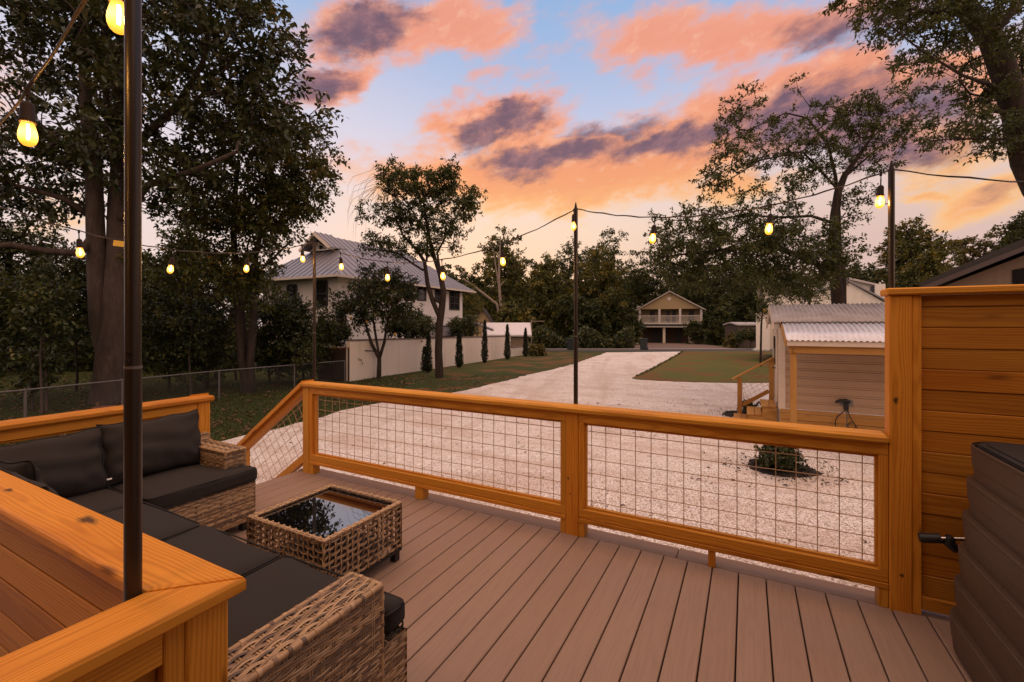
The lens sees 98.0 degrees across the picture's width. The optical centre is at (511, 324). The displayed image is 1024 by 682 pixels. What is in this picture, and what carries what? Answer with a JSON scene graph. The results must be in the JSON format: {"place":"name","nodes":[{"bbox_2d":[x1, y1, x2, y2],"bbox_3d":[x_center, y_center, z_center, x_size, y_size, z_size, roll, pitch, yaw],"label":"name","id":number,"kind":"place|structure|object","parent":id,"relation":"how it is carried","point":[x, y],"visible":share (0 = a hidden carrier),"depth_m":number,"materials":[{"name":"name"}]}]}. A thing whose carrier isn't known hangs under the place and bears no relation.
{"place":"outdoors","nodes":[
{"label":"outdoors","id":0,"kind":"place"},
{"bbox_2d":[100,501,199,540],"bbox_3d":[-2.068,1.099,2.248,0.667,0.128,0.614,0,0,28],"label":"seat cushion","id":1,"kind":"object","parent":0,"point":[159,523],"visible":0.25,"depth_m":2.36,"materials":[{"name":"grey fabric"}]},
{"bbox_2d":[313,237,315,380],"bbox_3d":[-2.052,0.550,4.620,0.033,2.900,0.034,0,0,28],"label":"light pole","id":2,"kind":"object","parent":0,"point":[314,310],"visible":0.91,"depth_m":4.61,"materials":[{"name":"brown metal"}]},
{"bbox_2d":[0,207,312,253],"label":"string light cord","id":3,"kind":"object","parent":2,"relation":"attached to","point":[79,231],"visible":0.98,"depth_m":3.35,"materials":[{"name":"brown rubber"}]},
{"bbox_2d":[0,332,768,445],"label":"ground","id":4,"kind":"structure","parent":0,"point":[83,372],"depth_m":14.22,"materials":[{"name":"green plant"}]},
{"bbox_2d":[0,260,57,387],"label":"shrub","id":5,"kind":"object","parent":4,"relation":"on","point":[9,337],"visible":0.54,"depth_m":11.40,"materials":[{"name":"green plant"}]},
{"bbox_2d":[0,190,75,372],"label":"broad tree","id":6,"kind":"object","parent":4,"relation":"on","point":[9,262],"visible":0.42,"depth_m":20.54,"materials":[{"name":"green plant"}]},
{"bbox_2d":[0,338,77,411],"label":"sapling","id":7,"kind":"object","parent":4,"relation":"on","point":[26,381],"visible":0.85,"depth_m":10.83,"materials":[{"name":"green plant"}]},
{"bbox_2d":[5,289,82,412],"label":"sapling","id":8,"kind":"object","parent":4,"relation":"on","point":[37,317],"visible":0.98,"depth_m":10.51,"materials":[{"name":"green plant"}]},
{"bbox_2d":[0,259,90,395],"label":"shrub","id":9,"kind":"object","parent":4,"relation":"on","point":[82,304],"visible":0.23,"depth_m":13.43,"materials":[{"name":"green plant"}]},
{"bbox_2d":[6,274,84,411],"bbox_3d":[-11.438,0.482,11.007,1.264,3.422,1.446,0,0,-35],"label":"sapling","id":10,"kind":"object","parent":4,"relation":"on","point":[52,287],"visible":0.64,"depth_m":10.89,"materials":[{"name":"green plant"}]},
{"bbox_2d":[20,239,88,390],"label":"sapling","id":11,"kind":"object","parent":4,"relation":"on","point":[75,266],"visible":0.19,"depth_m":14.22,"materials":[{"name":"green plant"}]},
{"bbox_2d":[0,253,258,371],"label":"woods","id":12,"kind":"object","parent":4,"relation":"on","point":[86,360],"visible":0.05,"depth_m":21.65,"materials":[{"name":"green plant"}]},
{"bbox_2d":[84,249,194,332],"bbox_3d":[-13.787,-0.192,16.506,3.122,4.930,3.323,0,0,28],"label":"shrub","id":13,"kind":"object","parent":4,"relation":"on","point":[148,297],"visible":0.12,"depth_m":16.18,"materials":[{"name":"green plant"}]},
{"bbox_2d":[0,0,343,405],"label":"magnolia tree","id":14,"kind":"object","parent":4,"relation":"on","point":[83,144],"visible":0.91,"depth_m":11.40,"materials":[{"name":"green plant"}]},
{"bbox_2d":[0,360,344,419],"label":"chain link fence","id":15,"kind":"object","parent":4,"relation":"on","point":[25,390],"visible":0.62,"depth_m":11.38,"materials":[{"name":"metal"}]},
{"bbox_2d":[142,221,216,371],"bbox_3d":[-16.388,-1.296,21.770,4.194,7.666,5.479,0,0,-11],"label":"broad tree","id":16,"kind":"object","parent":4,"relation":"on","point":[174,231],"visible":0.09,"depth_m":20.85,"materials":[{"name":"green plant"}]},
{"bbox_2d":[142,288,221,392],"bbox_3d":[-10.719,0.530,14.204,2.923,3.413,2.404,0,0,6],"label":"shrub","id":17,"kind":"object","parent":4,"relation":"on","point":[152,328],"visible":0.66,"depth_m":13.83,"materials":[{"name":"green plant"}]},
{"bbox_2d":[158,309,224,394],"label":"sapling","id":18,"kind":"object","parent":4,"relation":"on","point":[205,330],"visible":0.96,"depth_m":13.55,"materials":[{"name":"green plant"}]},
{"bbox_2d":[150,291,237,389],"bbox_3d":[-10.434,0.532,15.247,2.592,3.443,2.860,0,0,0],"label":"shrub","id":19,"kind":"object","parent":4,"relation":"on","point":[206,307],"visible":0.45,"depth_m":15.03,"materials":[{"name":"green plant"}]},
{"bbox_2d":[114,92,349,392],"bbox_3d":[-8.451,-2.476,13.861,6.096,9.735,4.678,0,0,-30],"label":"broadleaf tree","id":20,"kind":"object","parent":4,"relation":"on","point":[275,193],"visible":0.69,"depth_m":13.44,"materials":[{"name":"green plant"}]},
{"bbox_2d":[196,255,281,380],"bbox_3d":[-11.005,-0.312,17.570,3.355,5.192,3.313,0,0,28],"label":"tree","id":21,"kind":"object","parent":4,"relation":"on","point":[208,291],"visible":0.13,"depth_m":17.48,"materials":[{"name":"green plant"}]},
{"bbox_2d":[0,375,508,444],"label":"fallen leaves","id":22,"kind":"object","parent":4,"relation":"on","point":[97,403],"visible":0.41,"depth_m":12.87,"materials":[{"name":"brown plant"}]},
{"bbox_2d":[254,323,302,383],"bbox_3d":[-8.939,0.990,16.683,2.238,2.565,2.532,0,0,-17],"label":"shrub","id":23,"kind":"object","parent":4,"relation":"on","point":[266,354],"visible":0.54,"depth_m":16.17,"materials":[{"name":"green plant"}]},
{"bbox_2d":[247,289,312,385],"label":"tree","id":24,"kind":"object","parent":4,"relation":"on","point":[287,316],"visible":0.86,"depth_m":15.80,"materials":[{"name":"green plant"}]},
{"bbox_2d":[269,330,320,382],"bbox_3d":[-7.549,1.232,15.556,1.614,2.100,1.608,0,0,-18],"label":"shrub","id":25,"kind":"object","parent":4,"relation":"on","point":[300,360],"visible":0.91,"depth_m":15.42,"materials":[{"name":"green plant"}]},
{"bbox_2d":[266,300,347,379],"bbox_3d":[-7.998,0.680,17.156,2.564,3.194,2.792,0,0,28],"label":"shrub","id":26,"kind":"object","parent":4,"relation":"on","point":[323,337],"visible":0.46,"depth_m":17.01,"materials":[{"name":"green plant"}]},
{"bbox_2d":[310,347,348,380],"bbox_3d":[-7.293,1.593,17.768,2.288,1.368,0.074,0,0,28],"label":"board fence","id":27,"kind":"object","parent":4,"relation":"on","point":[338,354],"visible":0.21,"depth_m":17.59,"materials":[{"name":"brown wood"}]},
{"bbox_2d":[317,314,352,346],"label":"shrub","id":28,"kind":"object","parent":4,"relation":"on","point":[343,335],"visible":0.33,"depth_m":19.74,"materials":[{"name":"green plant"}]},
{"bbox_2d":[323,259,421,378],"bbox_3d":[-5.664,-0.076,18.271,3.844,5.122,3.320,0,0,-21],"label":"citrus tree","id":29,"kind":"object","parent":4,"relation":"on","point":[377,286],"visible":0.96,"depth_m":17.90,"materials":[{"name":"green plant"}]},
{"bbox_2d":[263,231,493,361],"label":"white house","id":30,"kind":"structure","parent":4,"relation":"on","point":[298,274],"depth_m":26.01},
{"bbox_2d":[378,312,431,338],"bbox_3d":[-5.114,0.821,21.308,2.358,3.025,2.270,0,0,28],"label":"shrub","id":31,"kind":"object","parent":4,"relation":"on","point":[399,331],"visible":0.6,"depth_m":21.20,"materials":[{"name":"green plant"}]},
{"bbox_2d":[347,153,487,377],"bbox_3d":[-3.844,-2.369,18.355,5.668,9.416,2.941,0,0,-17],"label":"slender tree","id":32,"kind":"object","parent":4,"relation":"on","point":[417,189],"visible":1,"depth_m":18.21,"materials":[{"name":"green plant"}]},
{"bbox_2d":[400,303,435,341],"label":"shrub","id":33,"kind":"object","parent":4,"relation":"on","point":[428,319],"visible":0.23,"depth_m":22.17,"materials":[{"name":"green plant"}]},
{"bbox_2d":[419,332,433,372],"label":"columnar cypress","id":34,"kind":"object","parent":4,"relation":"on","point":[426,359],"visible":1,"depth_m":20.54,"materials":[{"name":"green plant"}]},
{"bbox_2d":[345,336,529,381],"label":"garden wall","id":35,"kind":"structure","parent":4,"relation":"on","point":[401,355],"depth_m":20.71,"materials":[{"name":"paint"}]},
{"bbox_2d":[444,313,482,336],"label":"shrub","id":36,"kind":"object","parent":4,"relation":"on","point":[462,324],"visible":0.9,"depth_m":30.67,"materials":[{"name":"green plant"}]},
{"bbox_2d":[448,262,490,335],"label":"broad tree","id":37,"kind":"object","parent":4,"relation":"on","point":[472,278],"visible":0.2,"depth_m":68.31,"materials":[{"name":"green plant"}]},
{"bbox_2d":[462,282,483,336],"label":"shrub","id":38,"kind":"object","parent":4,"relation":"on","point":[466,297],"visible":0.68,"depth_m":39.67,"materials":[{"name":"plant"}]},
{"bbox_2d":[462,236,504,322],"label":"dead tree","id":39,"kind":"object","parent":4,"relation":"on","point":[499,291],"visible":0.78,"depth_m":51.90,"materials":[{"name":"wood"}]},
{"bbox_2d":[476,224,530,322],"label":"broad tree","id":40,"kind":"object","parent":4,"relation":"on","point":[510,285],"visible":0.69,"depth_m":60.97,"materials":[{"name":"green plant"}]},
{"bbox_2d":[482,323,531,346],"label":"tin roof shed","id":41,"kind":"structure","parent":4,"relation":"on","point":[516,331],"depth_m":39.41,"materials":[{"name":"beige"}]},
{"bbox_2d":[496,300,535,341],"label":"vine covered tree","id":42,"kind":"object","parent":4,"relation":"on","point":[509,313],"visible":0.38,"depth_m":49.30,"materials":[{"name":"green plant"}]},
{"bbox_2d":[517,251,580,337],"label":"vine covered tree","id":43,"kind":"object","parent":4,"relation":"on","point":[550,295],"visible":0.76,"depth_m":56.97,"materials":[{"name":"green plant"}]},
{"bbox_2d":[550,236,605,337],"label":"broad tree","id":44,"kind":"object","parent":4,"relation":"on","point":[569,272],"visible":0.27,"depth_m":78.28,"materials":[{"name":"green plant"}]},
{"bbox_2d":[552,292,612,337],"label":"broad tree","id":45,"kind":"object","parent":4,"relation":"on","point":[590,314],"visible":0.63,"depth_m":52.65,"materials":[{"name":"green plant"}]},
{"bbox_2d":[530,325,635,348],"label":"hedge undergrowth","id":46,"kind":"object","parent":4,"relation":"on","point":[591,337],"visible":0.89,"depth_m":47.48,"materials":[{"name":"green plant"}]},
{"bbox_2d":[571,242,631,335],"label":"broad tree","id":47,"kind":"object","parent":4,"relation":"on","point":[594,288],"visible":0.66,"depth_m":60.71,"materials":[{"name":"green plant"}]},
{"bbox_2d":[581,226,641,324],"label":"broad tree","id":48,"kind":"object","parent":4,"relation":"on","point":[616,251],"visible":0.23,"depth_m":82.59,"materials":[{"name":"green plant"}]},
{"bbox_2d":[441,263,803,337],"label":"woods","id":49,"kind":"object","parent":4,"relation":"on","point":[448,266],"visible":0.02,"depth_m":91.67,"materials":[{"name":"green plant"}]},
{"bbox_2d":[601,295,646,344],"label":"broad tree","id":50,"kind":"object","parent":4,"relation":"on","point":[622,318],"visible":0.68,"depth_m":59.02,"materials":[{"name":"green plant"}]},
{"bbox_2d":[623,245,697,329],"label":"broad tree","id":51,"kind":"object","parent":4,"relation":"on","point":[641,285],"visible":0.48,"depth_m":82.05,"materials":[{"name":"green plant"}]},
{"bbox_2d":[636,291,705,342],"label":"porch house","id":52,"kind":"structure","parent":4,"relation":"on","point":[668,318],"depth_m":67.54,"materials":[{"name":"beige"}]},
{"bbox_2d":[656,257,733,340],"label":"broad tree","id":53,"kind":"object","parent":4,"relation":"on","point":[705,298],"visible":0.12,"depth_m":78.37,"materials":[{"name":"green plant"}]},
{"bbox_2d":[697,297,735,344],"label":"broad tree","id":54,"kind":"object","parent":4,"relation":"on","point":[722,312],"visible":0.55,"depth_m":59.63,"materials":[{"name":"green plant"}]},
{"bbox_2d":[702,251,760,321],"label":"broad tree","id":55,"kind":"object","parent":4,"relation":"on","point":[718,294],"visible":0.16,"depth_m":72.23,"materials":[{"name":"green plant"}]},
{"bbox_2d":[630,214,870,304],"bbox_3d":[7.093,-1.875,12.886,7.185,2.851,3.012,0,0,-7],"label":"oak tree","id":56,"kind":"object","parent":4,"relation":"on","point":[765,247],"visible":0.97,"depth_m":12.49,"materials":[{"name":"green plant"}]},
{"bbox_2d":[732,357,776,421],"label":"shed steps","id":57,"kind":"structure","parent":4,"relation":"on","point":[766,411],"depth_m":9.34,"materials":[{"name":"brown wood"}]},
{"bbox_2d":[729,260,779,322],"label":"broad tree","id":58,"kind":"object","parent":4,"relation":"on","point":[750,301],"visible":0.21,"depth_m":65.14,"materials":[{"name":"green plant"}]},
{"bbox_2d":[722,452,848,485],"bbox_3d":[3.835,2.036,6.372,1.539,0.165,1.483,0,0,28],"label":"mulch bed","id":59,"kind":"object","parent":4,"relation":"on","point":[752,462],"visible":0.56,"depth_m":6.14,"materials":[{"name":"brown soil"}]},
{"bbox_2d":[753,445,807,472],"bbox_3d":[3.811,1.908,6.361,0.695,0.730,1.073,0,0,15],"label":"shrub","id":60,"kind":"object","parent":59,"relation":"on","point":[767,459],"visible":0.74,"depth_m":6.10,"materials":[{"name":"green plant"}]},
{"bbox_2d":[648,72,943,303],"bbox_3d":[8.801,-2.917,14.000,10.531,10.210,2.832,0,0,-13],"label":"oak tree","id":61,"kind":"object","parent":4,"relation":"on","point":[839,294],"visible":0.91,"depth_m":14.05,"materials":[{"name":"green plant"}]},
{"bbox_2d":[766,303,884,433],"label":"garden shed","id":62,"kind":"structure","parent":4,"relation":"on","point":[826,356],"depth_m":7.86,"materials":[{"name":"beige wood"}]},
{"bbox_2d":[772,330,777,401],"bbox_3d":[5.445,0.840,9.248,0.090,1.440,0.800,0,0,28],"label":"door","id":63,"kind":"structure","parent":62,"relation":"in","point":[775,338],"depth_m":9.02,"materials":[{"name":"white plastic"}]},
{"bbox_2d":[845,260,895,284],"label":"broad tree","id":64,"kind":"object","parent":4,"relation":"on","point":[870,277],"visible":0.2,"depth_m":58.10,"materials":[{"name":"green plant"}]},
{"bbox_2d":[867,214,962,288],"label":"spreading tree","id":65,"kind":"object","parent":4,"relation":"on","point":[909,244],"visible":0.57,"depth_m":39.23,"materials":[{"name":"green plant"}]},
{"bbox_2d":[818,0,1023,196],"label":"live oak tree","id":66,"kind":"object","parent":4,"relation":"on","point":[988,32],"visible":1,"depth_m":6.81,"materials":[{"name":"green plant"}]},
{"bbox_2d":[895,248,956,287],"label":"pale tree","id":67,"kind":"object","parent":4,"relation":"on","point":[926,266],"visible":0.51,"depth_m":34.99,"materials":[{"name":"green plant"}]},
{"bbox_2d":[919,239,1023,286],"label":"neighbour house","id":68,"kind":"structure","parent":4,"relation":"on","point":[1003,265],"depth_m":12.01,"materials":[{"name":"beige"}]},
{"bbox_2d":[941,222,1011,267],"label":"pale tree","id":69,"kind":"object","parent":4,"relation":"on","point":[962,245],"visible":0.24,"depth_m":45.29,"materials":[{"name":"green plant"}]},
{"bbox_2d":[982,210,1023,253],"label":"broad tree","id":70,"kind":"object","parent":4,"relation":"on","point":[1014,232],"visible":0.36,"depth_m":38.89,"materials":[{"name":"green plant"}]},
{"bbox_2d":[145,349,772,350],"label":"road","id":71,"kind":"structure","parent":0,"point":[652,350],"depth_m":42.78,"materials":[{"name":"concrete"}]},
{"bbox_2d":[405,351,604,392],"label":"new lawn","id":72,"kind":"structure","parent":0,"point":[526,365],"depth_m":21.60,"materials":[{"name":"plant"}]},
{"bbox_2d":[0,0,1023,330],"label":"sky","id":73,"kind":"structure","parent":0,"point":[546,107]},
{"bbox_2d":[220,352,884,590],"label":"gravel drive","id":74,"kind":"structure","parent":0,"point":[608,372],"depth_m":7.14,"materials":[{"name":"beige gravel"}]},
{"bbox_2d":[236,379,313,484],"bbox_3d":[-2.614,1.353,4.821,1.199,1.564,0.140,0,0,28],"label":"stair railing","id":75,"kind":"object","parent":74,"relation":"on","point":[278,412],"visible":0.45,"depth_m":4.72,"materials":[{"name":"brown wood"}]},
{"bbox_2d":[255,384,873,585],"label":"leaf litter","id":76,"kind":"object","parent":74,"relation":"on","point":[674,466],"visible":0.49,"depth_m":6.29,"materials":[{"name":"plant"}]},
{"bbox_2d":[257,471,874,590],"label":"gravel pebbles","id":77,"kind":"object","parent":74,"relation":"on","point":[833,526],"visible":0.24,"depth_m":5.02,"materials":[{"name":"gravel"}]},
{"bbox_2d":[574,202,577,403],"bbox_3d":[0.471,0.550,3.290,0.033,2.900,0.034,0,0,28],"label":"light pole","id":78,"kind":"object","parent":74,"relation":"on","point":[576,310],"visible":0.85,"depth_m":3.28,"materials":[{"name":"brown metal"}]},
{"bbox_2d":[577,170,887,219],"bbox_3d":[1.282,-0.778,2.871,1.828,0.158,0.012,0,0,27],"label":"string light cord","id":79,"kind":"object","parent":78,"relation":"attached to","point":[771,205],"visible":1,"depth_m":2.77,"materials":[{"name":"brown rubber"}]},
{"bbox_2d":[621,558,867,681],"bbox_3d":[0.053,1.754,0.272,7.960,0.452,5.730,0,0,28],"label":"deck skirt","id":80,"kind":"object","parent":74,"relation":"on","point":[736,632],"depth_m":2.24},
{"bbox_2d":[225,469,972,681],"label":"deck","id":81,"kind":"structure","parent":80,"relation":"on","point":[486,593],"depth_m":2.32,"materials":[{"name":"brown wood"}]},
{"bbox_2d":[0,395,214,443],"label":"deck railing","id":82,"kind":"object","parent":81,"relation":"on","point":[23,429],"visible":0.25,"depth_m":2.98,"materials":[{"name":"brown wood"}]},
{"bbox_2d":[0,470,245,681],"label":"half wall","id":83,"kind":"structure","parent":81,"relation":"on","point":[67,614],"depth_m":1.05,"materials":[{"name":"brown wood"}]},
{"bbox_2d":[123,0,142,601],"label":"light pole","id":84,"kind":"object","parent":83,"relation":"on","point":[132,476],"visible":1,"depth_m":0.96,"materials":[{"name":"brown metal"}]},
{"bbox_2d":[0,0,88,125],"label":"string light cord","id":85,"kind":"object","parent":84,"relation":"attached to","point":[75,15],"visible":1,"depth_m":1.20,"materials":[{"name":"brown rubber"}]},
{"bbox_2d":[17,95,37,146],"bbox_3d":[-1.386,-0.591,1.274,0.042,0.163,0.042,0,0,28],"label":"string bulb","id":86,"kind":"object","parent":85,"relation":"hanging from","point":[27,134],"visible":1,"depth_m":1.26,"materials":[{"name":"glass"}]},
{"bbox_2d":[106,0,123,34],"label":"string bulb","id":87,"kind":"object","parent":85,"relation":"hanging from","point":[115,16],"visible":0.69,"depth_m":0.99,"materials":[{"name":"glass"}]},
{"bbox_2d":[166,431,255,530],"bbox_3d":[-2.346,1.182,3.121,0.664,0.636,0.724,0,0,28],"label":"sofa section","id":88,"kind":"object","parent":81,"relation":"on","point":[224,510],"visible":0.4,"depth_m":3.17,"materials":[{"name":"wicker"}]},
{"bbox_2d":[111,464,256,508],"bbox_3d":[-2.302,1.099,3.122,0.627,0.127,0.697,0,0,28],"label":"seat cushion","id":89,"kind":"object","parent":88,"relation":"on","point":[166,489],"visible":0.69,"depth_m":2.99,"materials":[{"name":"grey fabric"}]},
{"bbox_2d":[96,409,200,487],"bbox_3d":[-2.523,0.856,3.148,0.190,0.423,0.616,-18,-8,27],"label":"back pillow","id":90,"kind":"object","parent":89,"relation":"on","point":[171,441],"visible":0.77,"depth_m":3.12,"materials":[{"name":"grey fabric"}]},
{"bbox_2d":[228,572,406,681],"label":"sofa section","id":91,"kind":"object","parent":81,"relation":"on","point":[333,632],"visible":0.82,"depth_m":1.42,"materials":[{"name":"beige wicker"}]},
{"bbox_2d":[228,555,404,647],"bbox_3d":[-0.882,1.093,1.577,0.731,0.131,0.690,0,0,28],"label":"seat cushion","id":92,"kind":"object","parent":91,"relation":"on","point":[278,587],"visible":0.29,"depth_m":1.70,"materials":[{"name":"grey fabric"}]},
{"bbox_2d":[246,484,401,578],"bbox_3d":[-1.132,1.312,2.731,0.669,0.376,0.604,0,0,28],"label":"coffee table","id":93,"kind":"object","parent":81,"relation":"on","point":[324,525],"visible":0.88,"depth_m":2.65,"materials":[{"name":"brown wicker"}]},
{"bbox_2d":[299,381,889,607],"bbox_3d":[-0.059,1.052,3.472,4.668,0.935,0.143,0,0,28],"label":"deck railing","id":94,"kind":"object","parent":81,"relation":"on","point":[573,511],"visible":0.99,"depth_m":3.03,"materials":[{"name":"brown wood"}]},
{"bbox_2d":[880,284,1023,615],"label":"privacy wall","id":95,"kind":"structure","parent":81,"relation":"on","point":[954,372],"depth_m":2.27,"materials":[{"name":"brown wood"}]},
{"bbox_2d":[918,442,1023,681],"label":"hot tub","id":96,"kind":"object","parent":81,"relation":"on","point":[987,621],"visible":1,"depth_m":1.78,"materials":[{"name":"plastic"}]},
{"bbox_2d":[888,161,894,287],"bbox_3d":[2.090,0.550,2.453,0.033,2.900,0.034,0,0,28],"label":"light pole","id":97,"kind":"object","parent":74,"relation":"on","point":[891,226],"visible":0.34,"depth_m":2.44,"materials":[{"name":"brown metal"}]},
{"bbox_2d":[617,343,734,348],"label":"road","id":98,"kind":"structure","parent":0,"point":[674,346],"depth_m":52.81,"materials":[{"name":"asphalt"}]},
{"bbox_2d":[632,351,772,382],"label":"new lawn","id":99,"kind":"structure","parent":0,"point":[708,366],"depth_m":22.72,"materials":[{"name":"plant"}]},
{"bbox_2d":[744,292,784,366],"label":"tree","id":100,"kind":"object","parent":99,"relation":"on","point":[764,305],"visible":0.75,"depth_m":23.97,"materials":[{"name":"green plant"}]},
{"bbox_2d":[757,265,848,304],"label":"tree","id":101,"kind":"object","parent":99,"relation":"on","point":[797,298],"visible":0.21,"depth_m":19.87,"materials":[{"name":"green plant"}]},
{"bbox_2d":[756,277,884,349],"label":"white board house","id":102,"kind":"structure","parent":99,"relation":"on","point":[861,291],"depth_m":25.38,"materials":[{"name":"wood"}]},
{"bbox_2d":[723,322,755,347],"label":"glazed shed","id":103,"kind":"structure","parent":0,"point":[732,326],"depth_m":50.00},
{"bbox_3d":[-2.675,1.182,2.507,0.650,0.636,0.662,0,0,28],"label":"sofa section","id":104,"kind":"object","parent":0,"visible":0},
{"bbox_2d":[65,487,122,513],"bbox_3d":[-2.618,1.100,2.544,0.587,0.128,0.623,0,0,28],"label":"seat cushion","id":105,"kind":"object","parent":104,"relation":"on","point":[102,500],"visible":0.26,"depth_m":2.65,"materials":[{"name":"grey fabric"}]},
{"bbox_2d":[0,460,47,485],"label":"back pillow","id":106,"kind":"object","parent":105,"relation":"on","point":[28,469],"visible":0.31,"depth_m":2.17,"materials":[{"name":"grey fabric"}]},
{"bbox_2d":[0,426,111,497],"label":"back pillow","id":107,"kind":"object","parent":105,"relation":"on","point":[70,465],"visible":0.7,"depth_m":2.69,"materials":[{"name":"grey fabric"}]},
{"bbox_3d":[-1.505,1.182,1.890,0.657,0.636,0.662,0,0,28],"label":"sofa section","id":108,"kind":"object","parent":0,"visible":0},
{"bbox_2d":[162,526,280,576],"bbox_3d":[-1.480,1.097,1.936,0.652,0.132,0.617,0,0,28],"label":"seat cushion","id":109,"kind":"object","parent":108,"relation":"on","point":[221,548],"visible":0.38,"depth_m":2.06,"materials":[{"name":"grey fabric"}]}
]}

